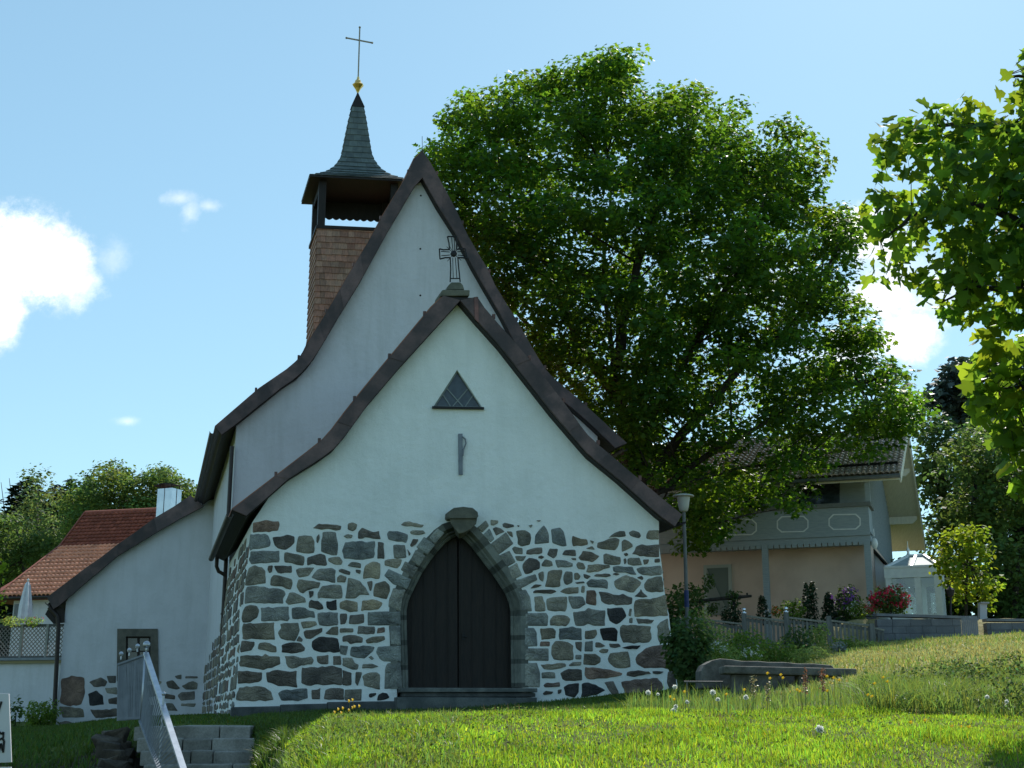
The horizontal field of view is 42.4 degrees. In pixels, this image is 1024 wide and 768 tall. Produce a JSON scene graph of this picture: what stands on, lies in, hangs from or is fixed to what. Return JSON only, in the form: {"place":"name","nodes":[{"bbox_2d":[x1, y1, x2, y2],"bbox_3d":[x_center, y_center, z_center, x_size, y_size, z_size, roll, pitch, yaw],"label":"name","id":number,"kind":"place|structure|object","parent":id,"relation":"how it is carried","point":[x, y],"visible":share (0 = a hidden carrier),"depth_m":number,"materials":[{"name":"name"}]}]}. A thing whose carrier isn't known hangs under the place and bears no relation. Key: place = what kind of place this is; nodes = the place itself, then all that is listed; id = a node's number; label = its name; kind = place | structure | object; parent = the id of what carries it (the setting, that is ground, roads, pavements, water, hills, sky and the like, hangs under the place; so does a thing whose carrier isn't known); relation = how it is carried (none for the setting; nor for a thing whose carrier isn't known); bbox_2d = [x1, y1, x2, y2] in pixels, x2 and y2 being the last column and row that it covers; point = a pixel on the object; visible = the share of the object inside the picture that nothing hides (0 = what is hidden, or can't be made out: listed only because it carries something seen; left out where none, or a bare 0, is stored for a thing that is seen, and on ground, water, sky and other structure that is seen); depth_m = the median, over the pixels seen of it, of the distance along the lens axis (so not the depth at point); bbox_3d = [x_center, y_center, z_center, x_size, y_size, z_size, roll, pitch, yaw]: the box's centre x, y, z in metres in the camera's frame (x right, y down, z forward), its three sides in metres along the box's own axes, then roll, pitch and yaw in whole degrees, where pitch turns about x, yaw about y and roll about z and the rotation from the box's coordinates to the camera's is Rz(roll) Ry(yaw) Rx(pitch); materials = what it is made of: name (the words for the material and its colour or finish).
{"place":"outdoors","nodes":[
{"label":"outdoors","id":0,"kind":"place"},
{"bbox_2d":[2,717,134,767],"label":"side lawn","id":1,"kind":"structure","parent":0,"point":[41,735],"depth_m":21.32,"materials":[{"name":"green plant"}]},
{"bbox_2d":[132,713,256,757],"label":"side lawn","id":2,"kind":"structure","parent":0,"point":[198,717],"depth_m":23.74,"materials":[{"name":"green plant"}]},
{"bbox_2d":[0,618,1023,767],"bbox_3d":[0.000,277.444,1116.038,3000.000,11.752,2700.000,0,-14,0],"label":"ground","id":3,"kind":"structure","parent":0,"point":[136,760],"depth_m":8.53,"materials":[{"name":"green plant"}]},
{"bbox_2d":[0,558,8,615],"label":"tree","id":4,"kind":"object","parent":3,"relation":"on","point":[2,566],"visible":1,"depth_m":29.80,"materials":[{"name":"green plant"}]},
{"bbox_2d":[0,693,11,767],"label":"notice board","id":5,"kind":"object","parent":3,"relation":"on","point":[5,741],"visible":1,"depth_m":12.57,"materials":[{"name":"white metal"}]},
{"bbox_2d":[0,510,22,655],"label":"tree","id":6,"kind":"object","parent":3,"relation":"on","point":[8,613],"visible":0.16,"depth_m":119.10,"materials":[{"name":"green plant"}]},
{"bbox_2d":[1,481,26,520],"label":"spruce tree","id":7,"kind":"object","parent":3,"relation":"on","point":[20,483],"depth_m":169.55,"materials":[{"name":"green plant"}]},
{"bbox_2d":[0,485,29,532],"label":"spruce tree","id":8,"kind":"object","parent":3,"relation":"on","point":[12,492],"visible":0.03,"depth_m":142.96,"materials":[{"name":"green plant"}]},
{"bbox_2d":[10,696,24,726],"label":"garden shrub","id":9,"kind":"object","parent":3,"relation":"on","point":[14,708],"visible":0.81,"depth_m":41.72,"materials":[{"name":"green plant"}]},
{"bbox_2d":[9,477,42,522],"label":"spruce tree","id":10,"kind":"object","parent":3,"relation":"on","point":[32,488],"depth_m":151.43,"materials":[{"name":"green plant"}]},
{"bbox_2d":[0,657,60,721],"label":"garage","id":11,"kind":"structure","parent":3,"relation":"on","point":[26,680],"depth_m":51.74,"materials":[{"name":"paint"}]},
{"bbox_2d":[17,579,31,623],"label":"parasol","id":12,"kind":"object","parent":11,"relation":"on","point":[25,607],"visible":0.91,"depth_m":53.80,"materials":[{"name":"fabric"}]},
{"bbox_2d":[0,624,63,657],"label":"lattice screen","id":13,"kind":"object","parent":11,"relation":"on","point":[22,637],"visible":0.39,"depth_m":52.48,"materials":[{"name":"grey wood"}]},
{"bbox_2d":[0,616,23,626],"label":"balcony flowers","id":14,"kind":"object","parent":13,"relation":"on","point":[5,621],"visible":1,"depth_m":52.44,"materials":[{"name":"green plant"}]},
{"bbox_2d":[20,616,45,627],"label":"balcony flowers","id":15,"kind":"object","parent":13,"relation":"on","point":[32,622],"visible":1,"depth_m":52.38,"materials":[{"name":"green plant"}]},
{"bbox_2d":[0,511,61,586],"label":"broadleaf tree","id":16,"kind":"object","parent":3,"relation":"on","point":[24,557],"visible":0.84,"depth_m":81.25,"materials":[{"name":"green plant"}]},
{"bbox_2d":[15,503,51,553],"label":"spruce tree","id":17,"kind":"object","parent":3,"relation":"on","point":[34,515],"depth_m":127.79,"materials":[{"name":"green plant"}]},
{"bbox_2d":[4,463,66,580],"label":"birch tree","id":18,"kind":"object","parent":3,"relation":"on","point":[31,510],"visible":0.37,"depth_m":92.16,"materials":[{"name":"green plant"}]},
{"bbox_2d":[21,698,63,726],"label":"garden shrub","id":19,"kind":"object","parent":3,"relation":"on","point":[41,709],"visible":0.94,"depth_m":43.47,"materials":[{"name":"green plant"}]},
{"bbox_2d":[39,491,54,531],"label":"spruce tree","id":20,"kind":"object","parent":3,"relation":"on","point":[46,508],"depth_m":158.10,"materials":[{"name":"green plant"}]},
{"bbox_2d":[36,484,62,517],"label":"spruce tree","id":21,"kind":"object","parent":3,"relation":"on","point":[54,488],"depth_m":166.74,"materials":[{"name":"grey plant"}]},
{"bbox_2d":[48,489,66,533],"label":"spruce tree","id":22,"kind":"object","parent":3,"relation":"on","point":[55,502],"visible":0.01,"depth_m":160.92,"materials":[{"name":"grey plant"}]},
{"bbox_2d":[46,479,77,538],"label":"spruce tree","id":23,"kind":"object","parent":3,"relation":"on","point":[68,484],"visible":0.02,"depth_m":153.34,"materials":[{"name":"green plant"}]},
{"bbox_2d":[0,483,184,655],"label":"house","id":24,"kind":"structure","parent":3,"relation":"on","point":[97,534],"depth_m":69.47,"materials":[{"name":"tile"}]},
{"bbox_2d":[13,604,32,622],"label":"window","id":25,"kind":"structure","parent":24,"relation":"in","point":[16,606],"depth_m":65.53,"materials":[{"name":"grey glass"}]},
{"bbox_2d":[91,727,134,767],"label":"retaining stones","id":26,"kind":"object","parent":3,"relation":"on","point":[109,752],"visible":0.87,"depth_m":18.91,"materials":[{"name":"grey stone"}]},
{"bbox_2d":[51,457,196,542],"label":"broadleaf tree","id":27,"kind":"object","parent":3,"relation":"on","point":[124,483],"visible":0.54,"depth_m":84.92,"materials":[{"name":"green plant"}]},
{"bbox_2d":[134,725,254,767],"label":"stone steps","id":28,"kind":"structure","parent":3,"relation":"on","point":[214,746],"depth_m":18.98,"materials":[{"name":"stone"}]},
{"bbox_2d":[117,641,186,767],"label":"stair railing","id":29,"kind":"object","parent":28,"relation":"on","point":[134,695],"visible":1,"depth_m":18.95,"materials":[{"name":"silver metal"}]},
{"bbox_2d":[245,714,296,767],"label":"side lawn","id":30,"kind":"structure","parent":3,"relation":"on","point":[278,724],"depth_m":17.94,"materials":[{"name":"green plant"}]},
{"bbox_2d":[45,26,685,724],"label":"church","id":31,"kind":"structure","parent":3,"relation":"on","point":[419,486],"depth_m":28.55,"materials":[{"name":"white paint"}]},
{"bbox_2d":[117,629,158,680],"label":"annex window","id":32,"kind":"structure","parent":31,"relation":"in","point":[126,638],"depth_m":46.02,"materials":[{"name":"stone"}]},
{"bbox_2d":[407,537,457,687],"bbox_3d":[-1.702,5.133,27.958,1.138,3.855,0.079,2,-14,-7],"label":"door","id":33,"kind":"structure","parent":31,"relation":"in","point":[441,556],"depth_m":27.93,"materials":[{"name":"brown wood"}]},
{"bbox_2d":[432,371,483,409],"bbox_3d":[-1.182,0.116,28.878,1.133,0.931,0.228,2,-14,-7],"label":"gable window","id":34,"kind":"structure","parent":31,"relation":"in","point":[456,395],"depth_m":28.92,"materials":[{"name":"grey glass"}]},
{"bbox_2d":[458,538,511,697],"bbox_3d":[-0.580,5.153,28.106,1.181,3.890,0.079,2,-14,-7],"label":"door","id":35,"kind":"structure","parent":31,"relation":"in","point":[465,549],"depth_m":28.06,"materials":[{"name":"brown wood"}]},
{"bbox_2d":[273,707,465,767],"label":"bank weeds","id":36,"kind":"object","parent":3,"relation":"on","point":[357,739],"visible":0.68,"depth_m":8.26,"materials":[{"name":"green plant"}]},
{"bbox_2d":[243,688,666,767],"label":"church lawn","id":37,"kind":"structure","parent":3,"relation":"on","point":[608,701],"depth_m":22.52,"materials":[{"name":"green plant"}]},
{"bbox_2d":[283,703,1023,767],"bbox_3d":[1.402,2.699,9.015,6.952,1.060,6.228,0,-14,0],"label":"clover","id":38,"kind":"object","parent":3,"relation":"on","point":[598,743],"visible":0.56,"depth_m":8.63,"materials":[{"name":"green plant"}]},
{"bbox_2d":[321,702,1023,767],"bbox_3d":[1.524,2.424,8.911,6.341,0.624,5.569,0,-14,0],"label":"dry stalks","id":39,"kind":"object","parent":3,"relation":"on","point":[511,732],"visible":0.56,"depth_m":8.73,"materials":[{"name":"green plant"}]},
{"bbox_2d":[664,584,684,651],"bbox_3d":[3.965,6.167,32.514,0.674,2.459,0.734,0,-14,0],"label":"garden shrub","id":40,"kind":"object","parent":3,"relation":"on","point":[677,613],"visible":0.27,"depth_m":32.57,"materials":[{"name":"green plant"}]},
{"bbox_2d":[412,42,941,557],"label":"sycamore tree","id":41,"kind":"object","parent":3,"relation":"on","point":[766,196],"visible":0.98,"depth_m":41.64,"materials":[{"name":"green plant"}]},
{"bbox_2d":[673,493,693,627],"bbox_3d":[4.067,4.795,30.762,0.510,4.504,0.510,0,-14,0],"label":"street lamp","id":42,"kind":"object","parent":3,"relation":"on","point":[683,499],"visible":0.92,"depth_m":31.00,"materials":[{"name":"metal"}]},
{"bbox_2d":[659,607,714,690],"bbox_3d":[3.385,5.141,25.494,1.052,1.643,1.083,0,-14,0],"label":"garden shrub","id":43,"kind":"object","parent":3,"relation":"on","point":[688,658],"visible":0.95,"depth_m":25.31,"materials":[{"name":"green plant"}]},
{"bbox_2d":[671,582,706,616],"bbox_3d":[5.263,6.501,39.077,1.119,1.294,1.063,0,-14,0],"label":"garden shrub","id":44,"kind":"object","parent":3,"relation":"on","point":[694,600],"visible":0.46,"depth_m":39.02,"materials":[{"name":"green plant"}]},
{"bbox_2d":[684,681,722,697],"bbox_3d":[2.905,4.689,19.959,0.590,0.381,0.028,0,-14,0],"label":"rail","id":45,"kind":"object","parent":3,"relation":"on","point":[687,682],"visible":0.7,"depth_m":19.99,"materials":[{"name":"metal"}]},
{"bbox_2d":[692,604,715,638],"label":"perennial","id":46,"kind":"object","parent":3,"relation":"on","point":[705,620],"visible":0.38,"depth_m":32.53,"materials":[{"name":"green plant"}]},
{"bbox_2d":[678,573,751,633],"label":"espalier tree","id":47,"kind":"object","parent":3,"relation":"on","point":[732,596],"visible":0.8,"depth_m":40.09,"materials":[{"name":"green plant"}]},
{"bbox_2d":[705,641,729,658],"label":"white flowers","id":48,"kind":"object","parent":3,"relation":"on","point":[723,651],"visible":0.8,"depth_m":25.97,"materials":[{"name":"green plant"}]},
{"bbox_2d":[704,623,742,656],"bbox_3d":[4.666,5.800,29.466,0.995,0.897,0.994,0,-14,0],"label":"perennial","id":49,"kind":"object","parent":3,"relation":"on","point":[719,636],"visible":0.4,"depth_m":29.37,"materials":[{"name":"green plant"}]},
{"bbox_2d":[711,644,743,660],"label":"perennial","id":50,"kind":"object","parent":3,"relation":"on","point":[727,656],"visible":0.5,"depth_m":26.39,"materials":[{"name":"green plant"}]},
{"bbox_2d":[720,606,741,628],"bbox_3d":[6.436,6.799,38.482,0.725,0.699,0.770,0,-14,0],"label":"clipped box","id":51,"kind":"object","parent":3,"relation":"on","point":[734,614],"visible":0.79,"depth_m":38.41,"materials":[{"name":"green plant"}]},
{"bbox_2d":[722,625,770,660],"bbox_3d":[5.064,5.641,28.498,1.055,0.895,0.992,0,-14,0],"label":"perennial","id":52,"kind":"object","parent":3,"relation":"on","point":[737,638],"visible":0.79,"depth_m":28.37,"materials":[{"name":"green plant"}]},
{"bbox_2d":[740,645,764,660],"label":"white flowers","id":53,"kind":"object","parent":3,"relation":"on","point":[750,651],"visible":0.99,"depth_m":25.44,"materials":[{"name":"green plant"}]},
{"bbox_2d":[749,675,757,709],"bbox_3d":[2.142,2.748,11.684,0.068,0.330,0.084,9,-17,-31],"label":"sorrel","id":54,"kind":"object","parent":3,"relation":"on","point":[753,689],"visible":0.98,"depth_m":11.69,"materials":[{"name":"brown"}]},
{"bbox_2d":[756,595,771,625],"bbox_3d":[7.335,6.615,38.559,0.497,0.887,0.505,0,-14,0],"label":"dwarf conifer","id":55,"kind":"object","parent":3,"relation":"on","point":[762,599],"visible":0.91,"depth_m":38.53,"materials":[{"name":"green plant"}]},
{"bbox_2d":[696,659,833,689],"bbox_3d":[3.964,4.570,20.763,2.073,0.457,0.700,0,-14,0],"label":"bench","id":56,"kind":"object","parent":3,"relation":"on","point":[707,671],"visible":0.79,"depth_m":20.45,"materials":[{"name":"stone"}]},
{"bbox_2d":[609,426,925,647],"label":"house","id":57,"kind":"structure","parent":3,"relation":"on","point":[859,525],"depth_m":45.60,"materials":[{"name":"beige paint"}]},
{"bbox_2d":[703,564,731,615],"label":"shuttered window","id":58,"kind":"structure","parent":57,"relation":"in","point":[722,576],"depth_m":46.31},
{"bbox_2d":[738,487,762,507],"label":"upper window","id":59,"kind":"structure","parent":57,"relation":"in","point":[762,487],"depth_m":46.64,"materials":[{"name":"black glass"}]},
{"bbox_2d":[799,483,839,504],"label":"upper window","id":60,"kind":"structure","parent":57,"relation":"in","point":[830,493],"depth_m":45.80,"materials":[{"name":"black glass"}]},
{"bbox_2d":[764,683,770,711],"bbox_3d":[2.266,2.769,11.676,0.069,0.282,0.088,0,-14,0],"label":"sorrel","id":61,"kind":"object","parent":3,"relation":"on","point":[766,689],"visible":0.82,"depth_m":11.68,"materials":[{"name":"brown"}]},
{"bbox_2d":[751,637,797,661],"bbox_3d":[5.914,5.971,29.426,0.986,0.697,0.979,-13,-19,42],"label":"perennial","id":62,"kind":"object","parent":3,"relation":"on","point":[782,653],"visible":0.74,"depth_m":29.27,"materials":[{"name":"green plant"}]},
{"bbox_2d":[769,606,781,617],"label":"flower clump","id":63,"kind":"object","parent":3,"relation":"on","point":[773,612],"visible":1,"depth_m":37.90,"materials":[{"name":"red plant"}]},
{"bbox_2d":[676,606,884,649],"bbox_3d":[7.127,6.826,35.427,5.664,1.672,0.147,-1,-14,6],"label":"picket fence","id":64,"kind":"object","parent":3,"relation":"on","point":[871,629],"visible":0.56,"depth_m":35.43,"materials":[{"name":"grey wood"}]},
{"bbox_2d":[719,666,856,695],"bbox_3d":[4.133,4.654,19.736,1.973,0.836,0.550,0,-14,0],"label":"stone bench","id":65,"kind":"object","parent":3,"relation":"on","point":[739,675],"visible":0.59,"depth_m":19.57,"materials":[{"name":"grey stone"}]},
{"bbox_2d":[778,598,806,633],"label":"garden shrub","id":66,"kind":"object","parent":3,"relation":"on","point":[793,604],"visible":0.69,"depth_m":38.26,"materials":[{"name":"green plant"}]},
{"bbox_2d":[780,625,815,651],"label":"perennial","id":67,"kind":"object","parent":3,"relation":"on","point":[795,636],"visible":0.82,"depth_m":31.37,"materials":[{"name":"green plant"}]},
{"bbox_2d":[800,667,808,708],"bbox_3d":[2.602,2.706,11.692,0.074,0.384,0.076,4,-15,-15],"label":"sorrel","id":68,"kind":"object","parent":3,"relation":"on","point":[805,681],"visible":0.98,"depth_m":11.70,"materials":[{"name":"brown"}]},
{"bbox_2d":[802,582,813,628],"bbox_3d":[8.628,6.585,38.563,0.385,1.595,0.344,0,-14,0],"label":"cypress","id":69,"kind":"object","parent":3,"relation":"on","point":[806,603],"visible":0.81,"depth_m":38.58,"materials":[{"name":"green plant"}]},
{"bbox_2d":[789,644,830,663],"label":"perennial","id":70,"kind":"object","parent":3,"relation":"on","point":[802,656],"visible":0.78,"depth_m":27.35,"materials":[{"name":"green plant"}]},
{"bbox_2d":[807,581,818,627],"bbox_3d":[8.870,6.582,38.759,0.332,1.582,0.343,-8,-16,30],"label":"cypress","id":71,"kind":"object","parent":3,"relation":"on","point":[812,595],"visible":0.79,"depth_m":38.77,"materials":[{"name":"green plant"}]},
{"bbox_2d":[805,623,830,648],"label":"perennial","id":72,"kind":"object","parent":3,"relation":"on","point":[820,638],"visible":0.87,"depth_m":31.92,"materials":[{"name":"green plant"}]},
{"bbox_2d":[815,725,823,734],"bbox_3d":[1.964,2.221,8.412,0.056,0.096,0.059,0,-14,0],"label":"dandelion clock","id":73,"kind":"object","parent":3,"relation":"on","point":[819,728],"visible":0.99,"depth_m":8.41,"materials":[{"name":"white"}]},
{"bbox_2d":[819,668,825,691],"bbox_3d":[2.757,2.706,11.691,0.079,0.374,0.075,0,-14,0],"label":"sorrel","id":74,"kind":"object","parent":3,"relation":"on","point":[822,677],"visible":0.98,"depth_m":11.71,"materials":[{"name":"brown"}]},
{"bbox_2d":[818,591,839,629],"bbox_3d":[9.187,6.605,38.137,0.723,1.250,0.736,0,-14,0],"label":"dwarf conifer","id":75,"kind":"object","parent":3,"relation":"on","point":[829,608],"visible":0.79,"depth_m":38.11,"materials":[{"name":"green plant"}]},
{"bbox_2d":[829,640,847,652],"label":"silver plant","id":76,"kind":"object","parent":3,"relation":"on","point":[835,646],"visible":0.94,"depth_m":28.92,"materials":[{"name":"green plant"}]},
{"bbox_2d":[827,635,861,649],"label":"perennial","id":77,"kind":"object","parent":3,"relation":"on","point":[845,641],"visible":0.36,"depth_m":30.38,"materials":[{"name":"green plant"}]},
{"bbox_2d":[831,584,862,620],"bbox_3d":[9.632,6.335,37.837,0.861,1.187,0.794,9,-17,-31],"label":"rhododendron","id":78,"kind":"object","parent":3,"relation":"on","point":[845,599],"visible":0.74,"depth_m":37.72,"materials":[{"name":"purple plant"}]},
{"bbox_2d":[831,612,876,622],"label":"block wall","id":79,"kind":"structure","parent":3,"relation":"on","point":[869,617],"depth_m":38.00,"materials":[{"name":"concrete"}]},
{"bbox_2d":[845,599,869,619],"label":"flowering shrub","id":80,"kind":"object","parent":3,"relation":"on","point":[859,610],"visible":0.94,"depth_m":37.11,"materials":[{"name":"green plant"}]},
{"bbox_2d":[847,639,880,647],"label":"perennial","id":81,"kind":"object","parent":3,"relation":"on","point":[867,644],"visible":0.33,"depth_m":30.30,"materials":[{"name":"green plant"}]},
{"bbox_2d":[863,604,877,615],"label":"flower clump","id":82,"kind":"object","parent":3,"relation":"on","point":[870,610],"visible":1,"depth_m":36.53,"materials":[{"name":"red plant"}]},
{"bbox_2d":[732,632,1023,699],"bbox_3d":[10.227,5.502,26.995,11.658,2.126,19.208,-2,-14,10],"label":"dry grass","id":83,"kind":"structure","parent":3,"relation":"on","point":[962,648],"depth_m":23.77,"materials":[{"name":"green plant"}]},
{"bbox_2d":[866,583,913,618],"bbox_3d":[10.559,6.106,36.860,1.345,1.072,1.327,0,-14,0],"label":"rhododendron","id":84,"kind":"object","parent":3,"relation":"on","point":[892,602],"visible":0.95,"depth_m":36.64,"materials":[{"name":"red plant"}]},
{"bbox_2d":[883,541,946,618],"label":"garden room","id":85,"kind":"object","parent":3,"relation":"on","point":[908,569],"visible":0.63,"depth_m":43.81,"materials":[{"name":"white paint"}]},
{"bbox_2d":[874,613,961,641],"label":"block wall","id":86,"kind":"structure","parent":3,"relation":"on","point":[933,626],"depth_m":35.47,"materials":[{"name":"grey concrete"}]},
{"bbox_2d":[961,616,978,635],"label":"garden gate","id":87,"kind":"structure","parent":86,"relation":"attached to","point":[967,626],"depth_m":35.44,"materials":[{"name":"metal"}]},
{"bbox_2d":[857,48,1023,503],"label":"maple tree","id":88,"kind":"object","parent":3,"relation":"on","point":[969,276],"visible":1,"depth_m":9.88,"materials":[{"name":"green plant"}]},
{"bbox_2d":[860,651,1023,714],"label":"meadow weeds","id":89,"kind":"object","parent":3,"relation":"on","point":[969,669],"visible":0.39,"depth_m":14.09,"materials":[{"name":"green plant"}]},
{"bbox_2d":[910,412,976,609],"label":"dark tree","id":90,"kind":"object","parent":3,"relation":"on","point":[932,489],"visible":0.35,"depth_m":62.15,"materials":[{"name":"green plant"}]},
{"bbox_2d":[946,585,953,615],"bbox_3d":[12.196,6.036,36.618,0.240,0.890,0.240,6,-15,-22],"label":"garden lantern","id":91,"kind":"object","parent":3,"relation":"on","point":[950,591],"visible":0.92,"depth_m":36.59,"materials":[{"name":"black metal"}]},
{"bbox_2d":[890,554,1023,618],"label":"hedge","id":92,"kind":"object","parent":3,"relation":"on","point":[931,600],"visible":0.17,"depth_m":49.87,"materials":[{"name":"green plant"}]},
{"bbox_2d":[928,521,1006,615],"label":"young tree","id":93,"kind":"object","parent":3,"relation":"on","point":[970,549],"visible":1,"depth_m":40.62,"materials":[{"name":"green plant"}]},
{"bbox_2d":[919,356,1023,550],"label":"pine tree","id":94,"kind":"object","parent":3,"relation":"on","point":[946,392],"visible":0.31,"depth_m":66.84,"materials":[{"name":"green plant"}]},
{"bbox_2d":[923,422,1023,610],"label":"broadleaf tree","id":95,"kind":"object","parent":3,"relation":"on","point":[983,476],"visible":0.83,"depth_m":51.75,"materials":[{"name":"green plant"}]},
{"bbox_2d":[978,602,988,619],"bbox_3d":[13.599,6.581,38.034,0.292,0.552,0.340,-1,-14,4],"label":"meter box","id":96,"kind":"object","parent":3,"relation":"on","point":[982,610],"visible":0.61,"depth_m":37.96,"materials":[{"name":"grey plastic"}]},
{"bbox_2d":[955,416,1023,616],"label":"dark tree","id":97,"kind":"object","parent":3,"relation":"on","point":[1017,534],"visible":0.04,"depth_m":57.60,"materials":[{"name":"green plant"}]},
{"bbox_2d":[977,534,1023,618],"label":"broadleaf tree","id":98,"kind":"object","parent":3,"relation":"on","point":[1015,578],"visible":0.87,"depth_m":47.43,"materials":[{"name":"green plant"}]},
{"bbox_2d":[982,618,1023,634],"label":"block wall","id":99,"kind":"structure","parent":3,"relation":"on","point":[992,628],"depth_m":35.45,"materials":[{"name":"grey concrete"}]},
{"bbox_2d":[0,0,1023,617],"label":"sky","id":100,"kind":"structure","parent":0,"point":[158,157],"materials":[{"name":"blue"}]},
{"bbox_2d":[617,672,866,716],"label":"meadow grass","id":101,"kind":"structure","parent":0,"point":[704,702],"depth_m":12.87,"materials":[{"name":"green plant"}]},
{"bbox_2d":[665,628,1023,700],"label":"slope grass","id":102,"kind":"structure","parent":0,"point":[932,660],"depth_m":25.03,"materials":[{"name":"green plant"}]},
{"bbox_2d":[817,661,1023,716],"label":"meadow grass","id":103,"kind":"structure","parent":0,"point":[905,695],"depth_m":11.74,"materials":[{"name":"green plant"}]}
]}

